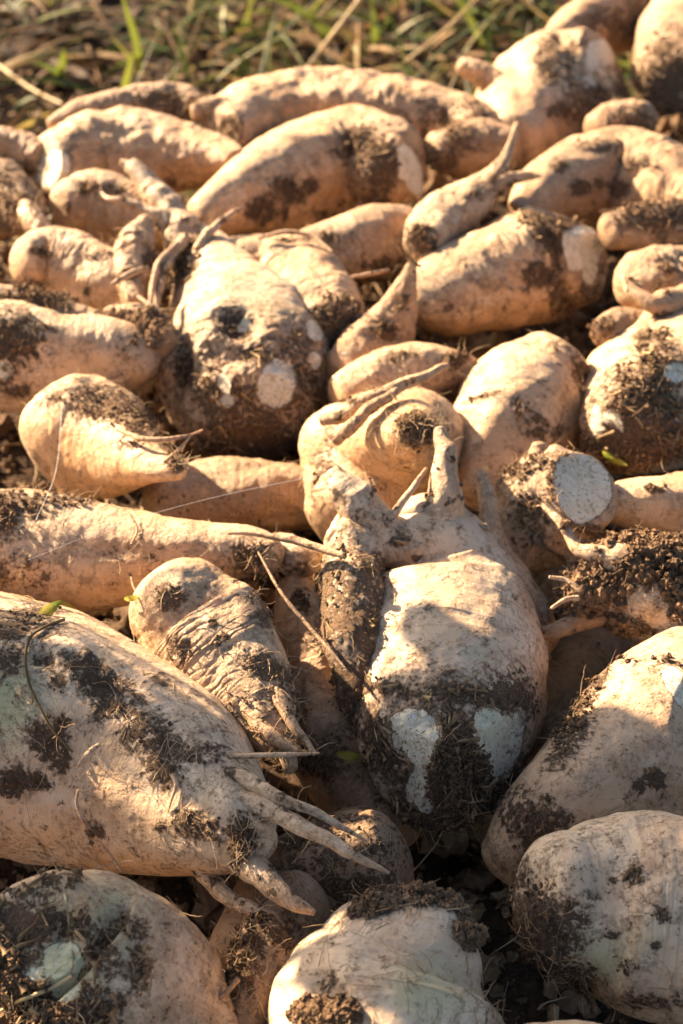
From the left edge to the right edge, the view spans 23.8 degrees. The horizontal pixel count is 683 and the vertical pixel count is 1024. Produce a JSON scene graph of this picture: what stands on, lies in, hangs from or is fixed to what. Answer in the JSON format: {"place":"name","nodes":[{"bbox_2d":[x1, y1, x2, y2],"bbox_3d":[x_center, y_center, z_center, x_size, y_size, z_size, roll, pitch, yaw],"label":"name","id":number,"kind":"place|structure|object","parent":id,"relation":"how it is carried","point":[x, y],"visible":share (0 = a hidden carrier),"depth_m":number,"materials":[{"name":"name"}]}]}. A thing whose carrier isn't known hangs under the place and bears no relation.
{"place":"outdoors","nodes":[
{"label":"outdoors","id":0,"kind":"place"},
{"bbox_2d":[0,0,682,1023],"bbox_3d":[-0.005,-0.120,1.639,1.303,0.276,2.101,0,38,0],"label":"loose soil","id":1,"kind":"structure","parent":0,"point":[466,883],"depth_m":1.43,"materials":[{"name":"brown soil"}]},
{"bbox_2d":[0,124,43,175],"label":"sugar beet","id":2,"kind":"object","parent":1,"relation":"on","point":[25,149],"visible":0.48,"depth_m":1.62,"materials":[{"name":"food"}]},
{"bbox_2d":[0,157,47,239],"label":"sugar beet","id":3,"kind":"object","parent":1,"relation":"on","point":[13,176],"visible":0.84,"depth_m":1.54,"materials":[{"name":"food"}]},
{"bbox_2d":[0,974,73,1012],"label":"plant stem","id":4,"kind":"object","parent":1,"relation":"on","point":[50,988],"visible":0.68,"depth_m":0.85,"materials":[{"name":"brown plant"}]},
{"bbox_2d":[54,49,65,75],"bbox_3d":[-0.431,-0.687,2.488,0.034,0.061,0.011,24,44,27],"label":"grass blade","id":5,"kind":"object","parent":1,"relation":"on","point":[61,66],"depth_m":2.49,"materials":[{"name":"green plant"}]},
{"bbox_2d":[0,299,160,412],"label":"sugar beet","id":6,"kind":"object","parent":1,"relation":"on","point":[39,346],"visible":0.94,"depth_m":1.34,"materials":[{"name":"food"}]},
{"bbox_2d":[0,276,100,314],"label":"sugar beet","id":7,"kind":"object","parent":6,"relation":"on","point":[61,302],"visible":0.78,"depth_m":1.36,"materials":[{"name":"food"}]},
{"bbox_2d":[101,293,182,361],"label":"sugar beet","id":8,"kind":"object","parent":6,"relation":"on","point":[154,328],"visible":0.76,"depth_m":1.35,"materials":[{"name":"food"}]},
{"bbox_2d":[49,159,164,250],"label":"sugar beet","id":9,"kind":"object","parent":1,"relation":"on","point":[77,200],"visible":0.7,"depth_m":1.53,"materials":[{"name":"food"}]},
{"bbox_2d":[16,368,206,498],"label":"sugar beet","id":10,"kind":"object","parent":1,"relation":"on","point":[109,437],"visible":1,"depth_m":1.24,"materials":[{"name":"food"}]},
{"bbox_2d":[0,861,239,1023],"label":"sugar beet","id":11,"kind":"object","parent":1,"relation":"on","point":[142,955],"visible":0.99,"depth_m":0.86,"materials":[{"name":"food"}]},
{"bbox_2d":[38,843,73,973],"bbox_3d":[-0.162,0.220,0.931,0.009,0.116,0.157,-11,39,-14],"label":"plant stem","id":12,"kind":"object","parent":11,"relation":"on","point":[65,897],"visible":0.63,"depth_m":0.86,"materials":[{"name":"brown plant"}]},
{"bbox_2d":[40,79,208,128],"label":"sugar beet","id":13,"kind":"object","parent":1,"relation":"on","point":[173,99],"visible":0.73,"depth_m":1.70,"materials":[{"name":"food"}]},
{"bbox_2d":[121,51,131,87],"bbox_3d":[-0.316,-0.644,2.384,0.034,0.081,0.009,30,47,33],"label":"grass blade","id":14,"kind":"object","parent":1,"relation":"on","point":[126,78],"depth_m":2.38,"materials":[{"name":"green plant"}]},
{"bbox_2d":[27,105,242,206],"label":"sugar beet","id":15,"kind":"object","parent":1,"relation":"on","point":[175,155],"visible":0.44,"depth_m":1.63,"materials":[{"name":"food"}]},
{"bbox_2d":[0,482,284,612],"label":"sugar beet","id":16,"kind":"object","parent":1,"relation":"on","point":[82,574],"visible":0.91,"depth_m":1.12,"materials":[{"name":"food"}]},
{"bbox_2d":[36,406,61,518],"bbox_3d":[-0.207,-0.040,1.175,0.008,0.008,0.136,0,38,0],"label":"spider thread","id":17,"kind":"object","parent":16,"relation":"on","point":[57,462],"visible":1,"depth_m":1.16,"materials":[{"name":"fabric"}]},
{"bbox_2d":[29,474,323,559],"bbox_3d":[-0.105,-0.001,1.116,0.225,0.020,0.009,-12,40,-15],"label":"spider thread","id":18,"kind":"object","parent":16,"relation":"on","point":[178,506],"visible":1,"depth_m":1.12,"materials":[{"name":"fabric"}]},
{"bbox_2d":[227,530,346,583],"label":"sugar beet","id":19,"kind":"object","parent":16,"relation":"on","point":[302,556],"visible":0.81,"depth_m":1.12,"materials":[{"name":"food"}]},
{"bbox_2d":[0,591,389,916],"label":"sugar beet","id":20,"kind":"object","parent":1,"relation":"on","point":[157,771],"visible":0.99,"depth_m":0.97,"materials":[{"name":"food"}]},
{"bbox_2d":[24,618,72,752],"bbox_3d":[-0.180,0.104,0.996,0.026,0.039,0.088,-5,38,-7],"label":"plant stem","id":21,"kind":"object","parent":20,"relation":"on","point":[26,669],"visible":1,"depth_m":0.99,"materials":[{"name":"brown plant"}]},
{"bbox_2d":[39,600,61,615],"bbox_3d":[-0.188,0.064,1.041,0.016,0.013,0.012,0,38,0],"label":"leaf scrap","id":22,"kind":"object","parent":20,"relation":"on","point":[52,609],"visible":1,"depth_m":1.04,"materials":[{"name":"plant"}]},
{"bbox_2d":[58,600,79,610],"bbox_3d":[-0.189,0.066,1.127,0.019,0.010,0.011,0,38,0],"label":"leaf scrap","id":23,"kind":"object","parent":20,"relation":"on","point":[66,604],"visible":0.34,"depth_m":1.12,"materials":[{"name":"plant"}]},
{"bbox_2d":[100,158,329,461],"bbox_3d":[-0.130,-0.170,1.449,0.168,0.162,0.370,-20,42,-24],"label":"sugar beet","id":24,"kind":"object","parent":1,"relation":"on","point":[244,375],"visible":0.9,"depth_m":1.35,"materials":[{"name":"food"}]},
{"bbox_2d":[7,226,169,312],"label":"sugar beet","id":25,"kind":"object","parent":24,"relation":"on","point":[58,258],"visible":0.64,"depth_m":1.44,"materials":[{"name":"food"}]},
{"bbox_2d":[6,186,59,235],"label":"sugar beet","id":26,"kind":"object","parent":25,"relation":"on","point":[31,216],"visible":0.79,"depth_m":1.50,"materials":[{"name":"beige food"}]},
{"bbox_2d":[108,201,160,312],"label":"sugar beet","id":27,"kind":"object","parent":25,"relation":"on","point":[134,251],"visible":0.91,"depth_m":1.43,"materials":[{"name":"food"}]},
{"bbox_2d":[229,229,367,350],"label":"sugar beet","id":28,"kind":"object","parent":24,"relation":"on","point":[310,267],"visible":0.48,"depth_m":1.41,"materials":[{"name":"food"}]},
{"bbox_2d":[142,456,312,532],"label":"sugar beet","id":29,"kind":"object","parent":1,"relation":"on","point":[267,508],"visible":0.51,"depth_m":1.27,"materials":[{"name":"beige food"}]},
{"bbox_2d":[112,551,345,786],"bbox_3d":[-0.071,0.097,1.062,0.101,0.105,0.228,-22,43,-26],"label":"sugar beet","id":30,"kind":"object","parent":1,"relation":"on","point":[209,626],"visible":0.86,"depth_m":1.03,"materials":[{"name":"food"}]},
{"bbox_2d":[124,595,137,601],"bbox_3d":[-0.137,0.056,1.059,0.011,0.007,0.007,0,38,0],"label":"leaf scrap","id":31,"kind":"object","parent":30,"relation":"on","point":[130,598],"visible":1,"depth_m":1.06,"materials":[{"name":"yellow plant"}]},
{"bbox_2d":[187,104,427,234],"bbox_3d":[-0.050,-0.334,1.648,0.278,0.128,0.170,-16,41,-19],"label":"sugar beet","id":32,"kind":"object","parent":1,"relation":"on","point":[311,169],"visible":0.9,"depth_m":1.61,"materials":[{"name":"food"}]},
{"bbox_2d":[0,283,615,1020],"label":"loose fibres","id":33,"kind":"object","parent":1,"relation":"on","point":[316,805],"visible":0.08,"depth_m":1.09,"materials":[{"name":"brown plant"}]},
{"bbox_2d":[206,806,418,974],"bbox_3d":[-0.024,0.231,0.986,0.141,0.100,0.093,-11,39,-14],"label":"sugar beet","id":34,"kind":"object","parent":1,"relation":"on","point":[334,874],"visible":0.49,"depth_m":0.96,"materials":[{"name":"food"}]},
{"bbox_2d":[218,869,334,1023],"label":"sugar beet","id":35,"kind":"object","parent":34,"relation":"on","point":[259,942],"visible":0.78,"depth_m":0.91,"materials":[{"name":"food"}]},
{"bbox_2d":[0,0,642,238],"bbox_3d":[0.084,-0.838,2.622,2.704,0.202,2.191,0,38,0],"label":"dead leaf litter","id":36,"kind":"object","parent":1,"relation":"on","point":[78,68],"visible":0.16,"depth_m":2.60,"materials":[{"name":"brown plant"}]},
{"bbox_2d":[0,0,642,243],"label":"grass","id":37,"kind":"structure","parent":1,"relation":"on","point":[324,26],"depth_m":2.59,"materials":[{"name":"plant"}]},
{"bbox_2d":[0,65,62,104],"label":"dry stalk","id":38,"kind":"object","parent":37,"relation":"on","point":[20,81],"visible":1,"depth_m":2.39,"materials":[{"name":"beige plant"}]},
{"bbox_2d":[122,0,142,71],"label":"grass blade","id":39,"kind":"object","parent":37,"relation":"on","point":[136,44],"depth_m":2.48,"materials":[{"name":"green plant"}]},
{"bbox_2d":[307,0,360,66],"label":"dry stalk","id":40,"kind":"object","parent":37,"relation":"on","point":[331,36],"visible":0.76,"depth_m":2.36,"materials":[{"name":"beige plant"}]},
{"bbox_2d":[404,0,476,62],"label":"dry stalk","id":41,"kind":"object","parent":37,"relation":"on","point":[442,32],"visible":1,"depth_m":2.42,"materials":[{"name":"beige plant"}]},
{"bbox_2d":[0,193,677,1021],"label":"loose stalk scraps","id":42,"kind":"object","parent":1,"relation":"on","point":[552,1005],"visible":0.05,"depth_m":1.42,"materials":[{"name":"beige plant"}]},
{"bbox_2d":[201,66,498,165],"bbox_3d":[0.004,-0.414,1.748,0.313,0.108,0.176,-6,38,-8],"label":"sugar beet","id":43,"kind":"object","parent":1,"relation":"on","point":[274,100],"visible":0.6,"depth_m":1.71,"materials":[{"name":"food"}]},
{"bbox_2d":[185,89,246,128],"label":"sugar beet","id":44,"kind":"object","parent":43,"relation":"on","point":[201,109],"visible":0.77,"depth_m":1.69,"materials":[{"name":"food"}]},
{"bbox_2d":[292,673,421,846],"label":"sugar beet","id":45,"kind":"object","parent":1,"relation":"on","point":[331,778],"visible":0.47,"depth_m":1.06,"materials":[{"name":"food"}]},
{"bbox_2d":[268,570,348,740],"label":"sugar beet","id":46,"kind":"object","parent":45,"relation":"on","point":[327,715],"visible":0.62,"depth_m":1.09,"materials":[{"name":"food"}]},
{"bbox_2d":[337,751,360,760],"bbox_3d":[0.005,0.157,1.050,0.017,0.008,0.009,0,38,0],"label":"leaf scrap","id":47,"kind":"object","parent":45,"relation":"on","point":[348,756],"visible":1,"depth_m":1.05,"materials":[{"name":"green plant"}]},
{"bbox_2d":[297,200,418,282],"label":"sugar beet","id":48,"kind":"object","parent":1,"relation":"on","point":[362,243],"visible":0.53,"depth_m":1.50,"materials":[{"name":"food"}]},
{"bbox_2d":[370,0,378,42],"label":"grass blade","id":49,"kind":"object","parent":1,"relation":"on","point":[375,32],"depth_m":2.58,"materials":[{"name":"green plant"}]},
{"bbox_2d":[294,363,471,540],"bbox_3d":[0.030,-0.041,1.266,0.149,0.203,0.192,0,38,0],"label":"sugar beet","id":50,"kind":"object","parent":1,"relation":"on","point":[383,434],"visible":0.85,"depth_m":1.22,"materials":[{"name":"food"}]},
{"bbox_2d":[328,337,487,404],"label":"sugar beet","id":51,"kind":"object","parent":50,"relation":"on","point":[378,367],"visible":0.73,"depth_m":1.32,"materials":[{"name":"food"}]},
{"bbox_2d":[326,246,429,381],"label":"sugar beet","id":52,"kind":"object","parent":51,"relation":"on","point":[389,318],"visible":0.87,"depth_m":1.36,"materials":[{"name":"food"}]},
{"bbox_2d":[259,877,508,1023],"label":"sugar beet","id":53,"kind":"object","parent":1,"relation":"on","point":[391,953],"visible":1,"depth_m":0.85,"materials":[{"name":"food"}]},
{"bbox_2d":[307,426,555,854],"bbox_3d":[0.061,0.094,1.097,0.168,0.182,0.277,0,38,0],"label":"sugar beet","id":54,"kind":"object","parent":1,"relation":"on","point":[432,635],"visible":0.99,"depth_m":1.05,"materials":[{"name":"food"}]},
{"bbox_2d":[422,116,521,182],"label":"sugar beet","id":55,"kind":"object","parent":1,"relation":"on","point":[457,152],"visible":0.91,"depth_m":1.65,"materials":[{"name":"food"}]},
{"bbox_2d":[416,194,609,336],"bbox_3d":[0.149,-0.210,1.494,0.228,0.125,0.129,-25,44,-28],"label":"sugar beet","id":56,"kind":"object","parent":1,"relation":"on","point":[527,265],"visible":0.91,"depth_m":1.46,"materials":[{"name":"food"}]},
{"bbox_2d":[395,116,540,259],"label":"sugar beet","id":57,"kind":"object","parent":56,"relation":"on","point":[436,219],"visible":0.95,"depth_m":1.50,"materials":[{"name":"food"}]},
{"bbox_2d":[453,329,590,511],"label":"sugar beet","id":58,"kind":"object","parent":1,"relation":"on","point":[518,397],"visible":0.8,"depth_m":1.28,"materials":[{"name":"food"}]},
{"bbox_2d":[472,27,627,170],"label":"sugar beet","id":59,"kind":"object","parent":1,"relation":"on","point":[550,88],"visible":0.72,"depth_m":1.76,"materials":[{"name":"food"}]},
{"bbox_2d":[449,54,509,89],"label":"sugar beet","id":60,"kind":"object","parent":59,"relation":"on","point":[479,73],"visible":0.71,"depth_m":1.78,"materials":[{"name":"beige food"}]},
{"bbox_2d":[583,93,662,133],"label":"sugar beet","id":61,"kind":"object","parent":59,"relation":"on","point":[636,112],"visible":0.59,"depth_m":1.70,"materials":[{"name":"food"}]},
{"bbox_2d":[490,438,624,579],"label":"sugar beet","id":62,"kind":"object","parent":1,"relation":"on","point":[578,490],"visible":0.84,"depth_m":1.17,"materials":[{"name":"food"}]},
{"bbox_2d":[527,1020,599,1023],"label":"sugar beet","id":63,"kind":"object","parent":1,"relation":"on","point":[569,1022],"visible":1,"depth_m":0.84,"materials":[{"name":"beige food"}]},
{"bbox_2d":[468,625,682,886],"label":"sugar beet","id":64,"kind":"object","parent":1,"relation":"on","point":[613,744],"visible":0.82,"depth_m":0.99,"materials":[{"name":"food"}]},
{"bbox_2d":[520,610,636,773],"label":"sugar beet","id":65,"kind":"object","parent":1,"relation":"on","point":[575,651],"visible":0.36,"depth_m":1.14,"materials":[{"name":"beige food"}]},
{"bbox_2d":[462,463,559,658],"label":"sugar beet","id":66,"kind":"object","parent":65,"relation":"on","point":[489,514],"visible":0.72,"depth_m":1.14,"materials":[{"name":"food"}]},
{"bbox_2d":[534,500,682,653],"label":"sugar beet","id":67,"kind":"object","parent":65,"relation":"on","point":[629,583],"visible":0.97,"depth_m":1.09,"materials":[{"name":"food"}]},
{"bbox_2d":[504,810,682,1023],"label":"sugar beet","id":68,"kind":"object","parent":1,"relation":"on","point":[596,905],"visible":1,"depth_m":0.90,"materials":[{"name":"food"}]},
{"bbox_2d":[504,120,682,231],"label":"sugar beet","id":69,"kind":"object","parent":1,"relation":"on","point":[587,178],"visible":0.74,"depth_m":1.59,"materials":[{"name":"food"}]},
{"bbox_2d":[598,191,682,249],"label":"sugar beet","id":70,"kind":"object","parent":69,"relation":"on","point":[640,225],"visible":0.98,"depth_m":1.50,"materials":[{"name":"food"}]},
{"bbox_2d":[545,0,649,55],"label":"sugar beet","id":71,"kind":"object","parent":1,"relation":"on","point":[613,23],"visible":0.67,"depth_m":1.92,"materials":[{"name":"food"}]},
{"bbox_2d":[571,309,682,476],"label":"sugar beet","id":72,"kind":"object","parent":1,"relation":"on","point":[631,413],"visible":0.94,"depth_m":1.27,"materials":[{"name":"food"}]},
{"bbox_2d":[602,451,626,465],"bbox_3d":[0.213,-0.042,1.259,0.021,0.014,0.010,12,40,15],"label":"leaf scrap","id":73,"kind":"object","parent":72,"relation":"on","point":[611,458],"visible":1,"depth_m":1.26,"materials":[{"name":"yellow plant"}]},
{"bbox_2d":[587,307,643,346],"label":"sugar beet","id":74,"kind":"object","parent":72,"relation":"on","point":[607,326],"visible":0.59,"depth_m":1.37,"materials":[{"name":"food"}]},
{"bbox_2d":[613,244,682,324],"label":"sugar beet","id":75,"kind":"object","parent":72,"relation":"on","point":[649,279],"visible":0.95,"depth_m":1.41,"materials":[{"name":"food"}]},
{"bbox_2d":[610,460,682,534],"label":"sugar beet","id":76,"kind":"object","parent":1,"relation":"on","point":[653,502],"visible":0.76,"depth_m":1.18,"materials":[{"name":"food"}]},
{"bbox_2d":[627,0,682,120],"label":"sugar beet","id":77,"kind":"object","parent":1,"relation":"on","point":[656,70],"visible":0.97,"depth_m":1.80,"materials":[{"name":"food"}]}
]}

